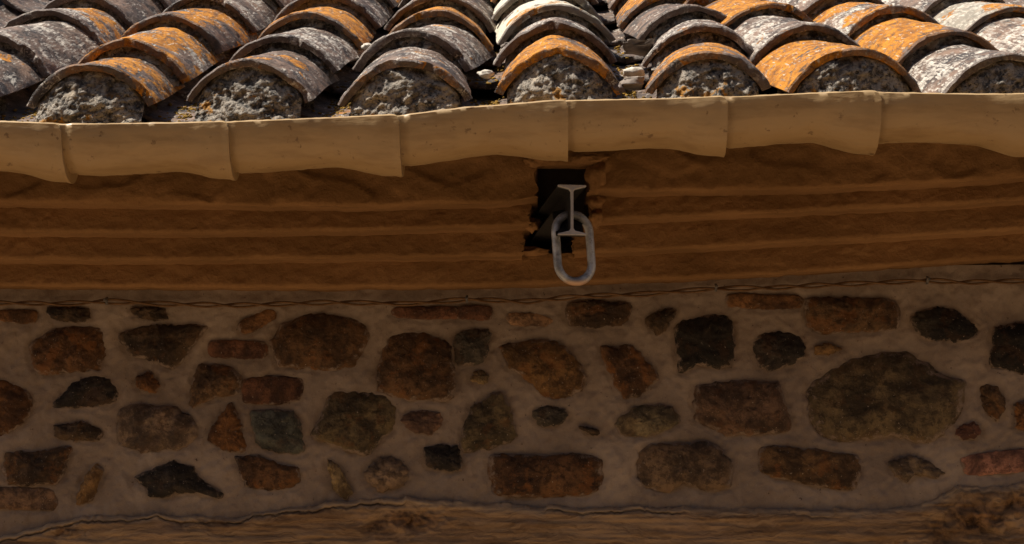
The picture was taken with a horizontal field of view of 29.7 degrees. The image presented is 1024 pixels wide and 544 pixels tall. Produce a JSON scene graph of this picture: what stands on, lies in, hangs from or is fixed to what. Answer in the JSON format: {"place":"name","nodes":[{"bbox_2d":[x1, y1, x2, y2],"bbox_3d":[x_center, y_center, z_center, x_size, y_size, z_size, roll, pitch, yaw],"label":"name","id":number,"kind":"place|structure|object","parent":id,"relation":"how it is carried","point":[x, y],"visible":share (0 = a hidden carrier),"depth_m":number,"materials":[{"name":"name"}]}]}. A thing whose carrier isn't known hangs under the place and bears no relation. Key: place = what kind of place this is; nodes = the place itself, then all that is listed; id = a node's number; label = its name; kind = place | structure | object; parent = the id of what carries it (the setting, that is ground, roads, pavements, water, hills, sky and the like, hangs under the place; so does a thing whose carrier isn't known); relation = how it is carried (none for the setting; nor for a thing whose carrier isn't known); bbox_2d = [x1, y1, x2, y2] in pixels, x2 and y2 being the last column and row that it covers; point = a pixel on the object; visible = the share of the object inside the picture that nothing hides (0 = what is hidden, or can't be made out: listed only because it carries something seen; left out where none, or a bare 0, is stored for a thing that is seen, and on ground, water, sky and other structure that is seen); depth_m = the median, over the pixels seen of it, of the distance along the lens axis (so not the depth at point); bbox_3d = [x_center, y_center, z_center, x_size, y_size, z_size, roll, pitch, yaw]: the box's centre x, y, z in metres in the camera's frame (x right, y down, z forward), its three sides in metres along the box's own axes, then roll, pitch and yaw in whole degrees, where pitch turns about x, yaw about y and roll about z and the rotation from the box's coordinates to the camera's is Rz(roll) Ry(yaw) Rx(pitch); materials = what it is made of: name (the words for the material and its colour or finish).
{"place":"outdoors","nodes":[
{"label":"outdoors","id":0,"kind":"place"},
{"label":"channel tile","id":1,"kind":"object","parent":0,"visible":0},
{"bbox_2d":[0,5,23,28],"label":"channel tile","id":2,"kind":"object","parent":1,"relation":"on","point":[7,13],"visible":0.09,"depth_m":4.47,"materials":[{"name":"ceramic"}]},
{"bbox_2d":[2,0,51,12],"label":"channel tile","id":3,"kind":"object","parent":2,"relation":"on","point":[24,6],"visible":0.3,"depth_m":4.55,"materials":[{"name":"ceramic"}]},
{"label":"roof tile","id":4,"kind":"object","parent":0,"visible":0},
{"bbox_2d":[973,17,1023,53],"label":"roof tile","id":5,"kind":"object","parent":4,"relation":"on","point":[1006,34],"visible":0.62,"depth_m":3.60,"materials":[{"name":"ceramic"}]},
{"bbox_2d":[932,1,1023,31],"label":"roof tile","id":6,"kind":"object","parent":5,"relation":"on","point":[969,16],"visible":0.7,"depth_m":3.74,"materials":[{"name":"ceramic"}]},
{"bbox_2d":[881,0,1004,12],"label":"roof tile","id":7,"kind":"object","parent":6,"relation":"on","point":[925,6],"visible":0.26,"depth_m":3.97,"materials":[{"name":"ceramic"}]},
{"bbox_2d":[926,0,994,16],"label":"mortar infill","id":8,"kind":"object","parent":6,"relation":"on","point":[937,8],"visible":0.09,"depth_m":3.94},
{"bbox_2d":[971,12,1023,31],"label":"mortar infill","id":9,"kind":"object","parent":5,"relation":"on","point":[1011,14],"visible":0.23,"depth_m":3.69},
{"label":"ground","id":10,"kind":"structure","parent":0,"visible":0},
{"bbox_2d":[0,168,1023,536],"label":"stone wall","id":11,"kind":"structure","parent":10,"relation":"on","point":[876,396],"depth_m":3.52,"materials":[{"name":"stone"}]},
{"bbox_2d":[0,143,1023,291],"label":"cornice","id":12,"kind":"structure","parent":11,"relation":"on","point":[678,216],"depth_m":3.42,"materials":[{"name":"paint"}]},
{"bbox_2d":[0,0,758,96],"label":"roof boards","id":13,"kind":"object","parent":12,"relation":"on","point":[482,92],"visible":0.14,"depth_m":3.86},
{"bbox_2d":[213,47,240,66],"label":"channel tile","id":14,"kind":"object","parent":13,"relation":"on","point":[228,55],"visible":0.02,"depth_m":3.86,"materials":[{"name":"ceramic"}]},
{"bbox_2d":[323,64,362,94],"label":"channel tile","id":15,"kind":"object","parent":13,"relation":"on","point":[347,72],"visible":0.14,"depth_m":3.65,"materials":[{"name":"ceramic"}]},
{"bbox_2d":[370,28,390,43],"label":"channel tile","id":16,"kind":"object","parent":13,"relation":"on","point":[380,32],"visible":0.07,"depth_m":4.21,"materials":[{"name":"ceramic"}]},
{"bbox_2d":[465,66,504,89],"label":"channel tile","id":17,"kind":"object","parent":13,"relation":"on","point":[471,75],"visible":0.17,"depth_m":3.58,"materials":[{"name":"ceramic"}]},
{"bbox_2d":[480,48,505,67],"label":"channel tile","id":18,"kind":"object","parent":13,"relation":"on","point":[488,63],"visible":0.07,"depth_m":3.77,"materials":[{"name":"ceramic"}]},
{"bbox_2d":[486,31,500,47],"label":"channel tile","id":19,"kind":"object","parent":13,"relation":"on","point":[491,36],"visible":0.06,"depth_m":4.11,"materials":[{"name":"ceramic"}]},
{"bbox_2d":[604,27,638,46],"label":"channel tile","id":20,"kind":"object","parent":13,"relation":"on","point":[620,36],"visible":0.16,"depth_m":4.01,"materials":[{"name":"ceramic"}]},
{"bbox_2d":[595,8,616,24],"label":"channel tile","id":21,"kind":"object","parent":20,"relation":"on","point":[607,16],"visible":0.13,"depth_m":4.32,"materials":[{"name":"ceramic"}]},
{"bbox_2d":[0,278,1023,307],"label":"cable","id":22,"kind":"object","parent":12,"relation":"attached to","point":[528,299],"visible":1,"depth_m":3.53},
{"bbox_2d":[526,184,585,248],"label":"steel beam","id":23,"kind":"structure","parent":12,"relation":"attached to","point":[561,198],"depth_m":3.25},
{"bbox_2d":[551,211,595,285],"bbox_3d":[0.102,-0.040,3.206,0.074,0.127,0.015,-1,-10,-19],"label":"chain link","id":24,"kind":"object","parent":23,"relation":"hanging from","point":[561,273],"visible":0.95,"depth_m":3.20,"materials":[{"name":"metal"}]},
{"bbox_3d":[0.057,-0.246,3.305,2.700,0.135,0.165,0,-7,1],"label":"mortar bed","id":25,"kind":"object","parent":12,"relation":"on","visible":0},
{"bbox_2d":[0,96,6,113],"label":"mortar fill","id":26,"kind":"object","parent":25,"relation":"on","point":[3,107],"visible":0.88,"depth_m":3.33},
{"bbox_2d":[0,49,48,97],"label":"roof tile","id":27,"kind":"object","parent":26,"relation":"on","point":[17,73],"visible":0.79,"depth_m":3.40,"materials":[{"name":"ceramic"}]},
{"bbox_2d":[0,42,39,72],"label":"mortar infill","id":28,"kind":"object","parent":27,"relation":"on","point":[4,46],"visible":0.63,"depth_m":3.48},
{"bbox_2d":[0,20,112,77],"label":"roof tile","id":29,"kind":"object","parent":27,"relation":"on","point":[48,48],"visible":0.84,"depth_m":3.57,"materials":[{"name":"ceramic"}]},
{"bbox_2d":[22,16,67,24],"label":"mortar infill","id":30,"kind":"object","parent":29,"relation":"on","point":[40,19],"visible":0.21,"depth_m":3.74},
{"bbox_2d":[3,8,126,44],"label":"roof tile","id":31,"kind":"object","parent":29,"relation":"on","point":[98,26],"visible":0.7,"depth_m":3.75,"materials":[{"name":"ceramic"}]},
{"bbox_2d":[58,0,128,29],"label":"mortar infill","id":32,"kind":"object","parent":31,"relation":"on","point":[79,4],"visible":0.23,"depth_m":3.98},
{"bbox_2d":[42,0,164,27],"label":"roof tile","id":33,"kind":"object","parent":32,"relation":"on","point":[129,13],"visible":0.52,"depth_m":4.00,"materials":[{"name":"ceramic"}]},
{"bbox_2d":[0,89,37,121],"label":"channel tile","id":34,"kind":"object","parent":25,"relation":"on","point":[18,100],"visible":0.2,"depth_m":3.41,"materials":[{"name":"ceramic"}]},
{"bbox_2d":[35,71,156,123],"bbox_3d":[-0.704,-0.296,3.260,0.179,0.091,0.150,-1,10,2],"label":"mortar infill","id":35,"kind":"object","parent":25,"relation":"on","point":[92,97],"visible":0.88,"depth_m":3.21,"materials":[{"name":"concrete"}]},
{"bbox_2d":[26,56,184,108],"bbox_3d":[-0.700,-0.340,3.389,0.217,0.077,0.349,-1,10,2],"label":"roof tile","id":36,"kind":"object","parent":35,"relation":"on","point":[150,83],"visible":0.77,"depth_m":3.25,"materials":[{"name":"ceramic"}]},
{"bbox_2d":[94,47,181,86],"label":"mortar infill","id":37,"kind":"object","parent":36,"relation":"on","point":[145,56],"visible":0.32,"depth_m":3.48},
{"bbox_2d":[77,27,225,83],"bbox_3d":[-0.677,-0.415,3.637,0.228,0.088,0.349,-1,13,6],"label":"roof tile","id":38,"kind":"object","parent":36,"relation":"on","point":[184,56],"visible":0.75,"depth_m":3.53,"materials":[{"name":"ceramic"}]},
{"bbox_2d":[121,8,262,53],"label":"roof tile","id":39,"kind":"object","parent":38,"relation":"on","point":[219,31],"visible":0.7,"depth_m":3.77,"materials":[{"name":"ceramic"}]},
{"bbox_2d":[139,20,229,54],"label":"mortar infill","id":40,"kind":"object","parent":39,"relation":"on","point":[185,27],"visible":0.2,"depth_m":3.74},
{"bbox_2d":[176,0,249,32],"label":"mortar infill","id":41,"kind":"object","parent":39,"relation":"on","point":[200,4],"visible":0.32,"depth_m":3.96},
{"bbox_2d":[162,0,281,32],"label":"roof tile","id":42,"kind":"object","parent":39,"relation":"on","point":[256,15],"visible":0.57,"depth_m":4.00,"materials":[{"name":"ceramic"}]},
{"bbox_2d":[57,120,238,180],"bbox_3d":[-0.602,-0.192,3.160,0.299,0.086,0.147,0,-7,1],"label":"gutter section","id":43,"kind":"object","parent":25,"relation":"attached to","point":[202,148],"visible":0.91,"depth_m":3.10,"materials":[{"name":"beige ceramic"}]},
{"bbox_2d":[0,121,77,183],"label":"gutter section","id":44,"kind":"object","parent":43,"relation":"on","point":[34,149],"visible":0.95,"depth_m":3.11,"materials":[{"name":"beige ceramic"}]},
{"bbox_2d":[142,94,195,121],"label":"channel tile","id":45,"kind":"object","parent":25,"relation":"on","point":[152,115],"visible":0.28,"depth_m":3.35,"materials":[{"name":"ceramic"}]},
{"bbox_2d":[173,66,214,98],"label":"channel tile","id":46,"kind":"object","parent":45,"relation":"on","point":[185,91],"visible":0.08,"depth_m":3.60,"materials":[{"name":"ceramic"}]},
{"bbox_2d":[194,67,313,121],"bbox_3d":[-0.437,-0.303,3.258,0.177,0.090,0.150,-1,11,5],"label":"mortar infill","id":47,"kind":"object","parent":25,"relation":"on","point":[244,93],"visible":0.92,"depth_m":3.21,"materials":[{"name":"concrete"}]},
{"bbox_2d":[186,50,339,102],"bbox_3d":[-0.425,-0.349,3.388,0.217,0.079,0.347,-1,11,5],"label":"roof tile","id":48,"kind":"object","parent":47,"relation":"on","point":[307,78],"visible":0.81,"depth_m":3.24,"materials":[{"name":"ceramic"}]},
{"bbox_2d":[245,42,340,76],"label":"mortar infill","id":49,"kind":"object","parent":48,"relation":"on","point":[282,46],"visible":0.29,"depth_m":3.48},
{"bbox_2d":[230,27,364,72],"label":"roof tile","id":50,"kind":"object","parent":49,"relation":"on","point":[333,52],"visible":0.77,"depth_m":3.50,"materials":[{"name":"ceramic"}]},
{"bbox_2d":[273,19,354,47],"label":"mortar infill","id":51,"kind":"object","parent":50,"relation":"on","point":[304,23],"visible":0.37,"depth_m":3.71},
{"bbox_2d":[258,7,375,49],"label":"roof tile","id":52,"kind":"object","parent":50,"relation":"on","point":[356,31],"visible":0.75,"depth_m":3.71,"materials":[{"name":"ceramic"}]},
{"bbox_2d":[273,0,393,29],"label":"roof tile","id":53,"kind":"object","parent":52,"relation":"on","point":[377,14],"visible":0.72,"depth_m":3.96,"materials":[{"name":"ceramic"}]},
{"bbox_2d":[291,0,378,32],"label":"mortar infill","id":54,"kind":"object","parent":52,"relation":"on","point":[363,19],"visible":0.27,"depth_m":3.97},
{"bbox_2d":[227,114,404,176],"bbox_3d":[-0.330,-0.199,3.157,0.304,0.090,0.150,0,-7,1],"label":"gutter section","id":55,"kind":"object","parent":25,"relation":"attached to","point":[369,144],"visible":0.95,"depth_m":3.10,"materials":[{"name":"beige ceramic"}]},
{"bbox_2d":[300,91,350,117],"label":"channel tile","id":56,"kind":"object","parent":25,"relation":"on","point":[322,99],"visible":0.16,"depth_m":3.39,"materials":[{"name":"ceramic"}]},
{"bbox_2d":[1,45,769,121],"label":"moss","id":57,"kind":"object","parent":25,"relation":"on","point":[497,102],"visible":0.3,"depth_m":3.44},
{"bbox_2d":[351,67,461,115],"bbox_3d":[-0.179,-0.303,3.260,0.183,0.092,0.150,-3,13,0],"label":"mortar infill","id":58,"kind":"object","parent":25,"relation":"on","point":[399,91],"visible":0.63,"depth_m":3.22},
{"bbox_2d":[337,47,471,106],"bbox_3d":[-0.182,-0.353,3.387,0.226,0.079,0.348,-3,13,0],"label":"roof tile","id":59,"kind":"object","parent":58,"relation":"on","point":[443,67],"visible":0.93,"depth_m":3.23,"materials":[{"name":"ceramic"}]},
{"bbox_2d":[366,36,472,73],"bbox_3d":[-0.172,-0.397,3.524,0.180,0.070,0.126,1,11,10],"label":"mortar infill","id":60,"kind":"object","parent":59,"relation":"on","point":[418,42],"visible":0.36,"depth_m":3.48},
{"bbox_2d":[352,24,496,71],"bbox_3d":[-0.152,-0.429,3.643,0.223,0.080,0.348,1,11,10],"label":"roof tile","id":61,"kind":"object","parent":59,"relation":"on","point":[467,49],"visible":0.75,"depth_m":3.50,"materials":[{"name":"ceramic"}]},
{"bbox_2d":[404,16,474,35],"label":"mortar infill","id":62,"kind":"object","parent":61,"relation":"on","point":[431,21],"visible":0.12,"depth_m":3.73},
{"bbox_2d":[389,6,493,50],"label":"roof tile","id":63,"kind":"object","parent":61,"relation":"on","point":[459,17],"visible":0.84,"depth_m":3.71,"materials":[{"name":"ceramic"}]},
{"bbox_2d":[395,0,488,34],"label":"mortar infill","id":64,"kind":"object","parent":63,"relation":"on","point":[471,15],"visible":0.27,"depth_m":3.97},
{"bbox_2d":[383,0,496,32],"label":"roof tile","id":65,"kind":"object","parent":64,"relation":"on","point":[483,10],"visible":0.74,"depth_m":3.96,"materials":[{"name":"ceramic"}]},
{"bbox_2d":[398,99,567,165],"bbox_3d":[-0.059,-0.220,3.155,0.299,0.096,0.150,0,-7,1],"label":"gutter section","id":66,"kind":"object","parent":25,"relation":"attached to","point":[537,130],"visible":0.97,"depth_m":3.10,"materials":[{"name":"beige ceramic"}]},
{"bbox_2d":[461,94,506,106],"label":"channel tile","id":67,"kind":"object","parent":25,"relation":"on","point":[480,99],"visible":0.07,"depth_m":3.52,"materials":[{"name":"ceramic"}]},
{"bbox_2d":[507,54,612,103],"bbox_3d":[0.079,-0.322,3.260,0.176,0.095,0.152,-1,13,1],"label":"mortar infill","id":68,"kind":"object","parent":25,"relation":"on","point":[556,77],"visible":0.66,"depth_m":3.22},
{"bbox_2d":[494,35,625,95],"bbox_3d":[0.080,-0.371,3.391,0.221,0.084,0.345,-2,13,1],"label":"roof tile","id":69,"kind":"object","parent":68,"relation":"on","point":[541,49],"visible":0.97,"depth_m":3.23,"materials":[{"name":"ceramic"}]},
{"bbox_2d":[493,17,616,66],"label":"roof tile","id":70,"kind":"object","parent":69,"relation":"on","point":[531,30],"visible":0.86,"depth_m":3.46,"materials":[{"name":"ceramic"}]},
{"bbox_2d":[506,10,603,41],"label":"mortar infill","id":71,"kind":"object","parent":70,"relation":"on","point":[554,13],"visible":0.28,"depth_m":3.72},
{"bbox_2d":[495,0,615,44],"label":"roof tile","id":72,"kind":"object","parent":71,"relation":"on","point":[509,23],"visible":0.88,"depth_m":3.71,"materials":[{"name":"ceramic"}]},
{"bbox_2d":[501,0,585,20],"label":"mortar infill","id":73,"kind":"object","parent":72,"relation":"on","point":[513,6],"visible":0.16,"depth_m":3.96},
{"bbox_2d":[492,0,603,23],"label":"roof tile","id":74,"kind":"object","parent":73,"relation":"on","point":[501,7],"visible":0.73,"depth_m":3.94,"materials":[{"name":"ceramic"}]},
{"bbox_2d":[505,29,605,68],"bbox_3d":[0.078,-0.407,3.507,0.183,0.071,0.126,-1,10,1],"label":"mortar infill","id":75,"kind":"object","parent":69,"relation":"on","point":[522,46],"visible":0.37,"depth_m":3.47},
{"bbox_2d":[619,76,644,90],"bbox_3d":[0.202,-0.318,3.262,0.043,0.020,0.055,0,-7,1],"label":"tile shard","id":76,"kind":"object","parent":25,"relation":"on","point":[634,83],"visible":0.91,"depth_m":3.25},
{"bbox_2d":[623,67,644,76],"bbox_3d":[0.209,-0.343,3.317,0.039,0.019,0.029,0,-7,1],"label":"pebble","id":77,"kind":"object","parent":25,"relation":"on","point":[633,71],"visible":0.93,"depth_m":3.31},
{"bbox_2d":[612,85,656,98],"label":"channel tile","id":78,"kind":"object","parent":25,"relation":"on","point":[640,94],"visible":0.05,"depth_m":3.42,"materials":[{"name":"ceramic"}]},
{"bbox_2d":[606,61,652,83],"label":"channel tile","id":79,"kind":"object","parent":78,"relation":"on","point":[648,74],"visible":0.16,"depth_m":3.65,"materials":[{"name":"ceramic"}]},
{"bbox_2d":[608,46,644,63],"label":"channel tile","id":80,"kind":"object","parent":79,"relation":"on","point":[631,59],"visible":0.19,"depth_m":3.77,"materials":[{"name":"ceramic"}]},
{"bbox_2d":[620,38,654,55],"bbox_3d":[0.233,-0.420,3.604,0.063,0.012,0.102,0,-7,1],"label":"tile shard","id":81,"kind":"object","parent":79,"relation":"on","point":[637,47],"visible":0.93,"depth_m":3.58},
{"bbox_2d":[565,96,727,156],"bbox_3d":[0.203,-0.230,3.152,0.284,0.086,0.148,0,-7,1],"label":"gutter section","id":82,"kind":"object","parent":25,"relation":"attached to","point":[696,125],"visible":0.94,"depth_m":3.10,"materials":[{"name":"beige ceramic"}]},
{"bbox_2d":[657,59,758,97],"bbox_3d":[0.327,-0.318,3.239,0.168,0.087,0.152,-1,11,4],"label":"mortar infill","id":83,"kind":"object","parent":25,"relation":"on","point":[708,77],"visible":0.56,"depth_m":3.20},
{"bbox_2d":[645,42,770,93],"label":"roof tile","id":84,"kind":"object","parent":83,"relation":"on","point":[673,62],"visible":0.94,"depth_m":3.21,"materials":[{"name":"ceramic"}]},
{"bbox_2d":[651,32,746,70],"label":"mortar infill","id":85,"kind":"object","parent":84,"relation":"on","point":[661,55],"visible":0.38,"depth_m":3.47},
{"bbox_2d":[641,19,753,67],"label":"roof tile","id":86,"kind":"object","parent":85,"relation":"on","point":[680,30],"visible":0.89,"depth_m":3.46,"materials":[{"name":"ceramic"}]},
{"bbox_2d":[644,12,719,44],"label":"mortar infill","id":87,"kind":"object","parent":86,"relation":"on","point":[658,31],"visible":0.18,"depth_m":3.71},
{"bbox_2d":[619,4,726,39],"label":"roof tile","id":88,"kind":"object","parent":87,"relation":"on","point":[643,25],"visible":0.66,"depth_m":3.71,"materials":[{"name":"ceramic"}]},
{"bbox_2d":[627,0,683,24],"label":"mortar infill","id":89,"kind":"object","parent":88,"relation":"on","point":[657,3],"visible":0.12,"depth_m":3.95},
{"bbox_2d":[614,0,708,28],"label":"roof tile","id":90,"kind":"object","parent":89,"relation":"on","point":[628,11],"visible":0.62,"depth_m":3.95,"materials":[{"name":"ceramic"}]},
{"bbox_2d":[724,90,881,155],"bbox_3d":[0.452,-0.235,3.148,0.274,0.091,0.154,0,-7,1],"label":"gutter section","id":91,"kind":"object","parent":25,"relation":"attached to","point":[848,121],"visible":0.93,"depth_m":3.09,"materials":[{"name":"beige ceramic"}]},
{"bbox_2d":[777,56,909,93],"bbox_3d":[0.570,-0.315,3.251,0.208,0.100,0.148,2,12,-11],"label":"mortar infill","id":92,"kind":"object","parent":25,"relation":"on","point":[851,73],"visible":0.38,"depth_m":3.21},
{"bbox_2d":[756,39,921,93],"bbox_3d":[0.548,-0.365,3.376,0.247,0.086,0.347,2,12,-11],"label":"roof tile","id":93,"kind":"object","parent":92,"relation":"on","point":[789,67],"visible":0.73,"depth_m":3.24,"materials":[{"name":"ceramic"}]},
{"bbox_2d":[770,31,842,50],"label":"mortar infill","id":94,"kind":"object","parent":93,"relation":"on","point":[815,35],"visible":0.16,"depth_m":3.45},
{"bbox_2d":[733,15,860,65],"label":"roof tile","id":95,"kind":"object","parent":94,"relation":"on","point":[762,36],"visible":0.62,"depth_m":3.46,"materials":[{"name":"ceramic"}]},
{"bbox_2d":[728,8,801,29],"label":"mortar infill","id":96,"kind":"object","parent":95,"relation":"on","point":[767,11],"visible":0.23,"depth_m":3.71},
{"bbox_2d":[703,0,813,26],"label":"roof tile","id":97,"kind":"object","parent":96,"relation":"on","point":[732,10],"visible":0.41,"depth_m":3.72,"materials":[{"name":"ceramic"}]},
{"bbox_2d":[952,60,1023,93],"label":"mortar infill","id":98,"kind":"object","parent":25,"relation":"on","point":[1004,76],"visible":0.35,"depth_m":3.19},
{"bbox_2d":[906,44,1023,92],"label":"roof tile","id":99,"kind":"object","parent":98,"relation":"on","point":[947,69],"visible":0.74,"depth_m":3.27,"materials":[{"name":"ceramic"}]},
{"bbox_2d":[852,18,998,64],"bbox_3d":[0.759,-0.425,3.610,0.250,0.091,0.349,2,13,-13],"label":"roof tile","id":100,"kind":"object","parent":99,"relation":"on","point":[899,40],"visible":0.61,"depth_m":3.50,"materials":[{"name":"ceramic"}]},
{"bbox_2d":[812,2,940,36],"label":"roof tile","id":101,"kind":"object","parent":100,"relation":"on","point":[849,19],"visible":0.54,"depth_m":3.71,"materials":[{"name":"ceramic"}]},
{"bbox_2d":[807,0,870,18],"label":"mortar infill","id":102,"kind":"object","parent":101,"relation":"on","point":[811,14],"visible":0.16,"depth_m":3.94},
{"bbox_2d":[766,0,884,14],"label":"roof tile","id":103,"kind":"object","parent":102,"relation":"on","point":[806,7],"visible":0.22,"depth_m":3.94,"materials":[{"name":"ceramic"}]},
{"bbox_2d":[850,13,923,38],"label":"mortar infill","id":104,"kind":"object","parent":100,"relation":"on","point":[878,19],"visible":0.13,"depth_m":3.69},
{"bbox_2d":[901,35,983,69],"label":"mortar infill","id":105,"kind":"object","parent":99,"relation":"on","point":[915,56],"visible":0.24,"depth_m":3.45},
{"bbox_3d":[0.960,-0.232,3.138,0.284,0.091,0.151,0,-7,1],"label":"gutter section","id":106,"kind":"object","parent":25,"relation":"on","visible":0},
{"bbox_2d":[878,92,1023,156],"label":"gutter section","id":107,"kind":"object","parent":106,"relation":"on","point":[993,121],"visible":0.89,"depth_m":3.09,"materials":[{"name":"beige ceramic"}]},
{"bbox_2d":[0,482,1023,543],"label":"wooden lintel","id":108,"kind":"structure","parent":11,"relation":"attached to","point":[960,514],"depth_m":3.48,"materials":[{"name":"brown wood"}]},
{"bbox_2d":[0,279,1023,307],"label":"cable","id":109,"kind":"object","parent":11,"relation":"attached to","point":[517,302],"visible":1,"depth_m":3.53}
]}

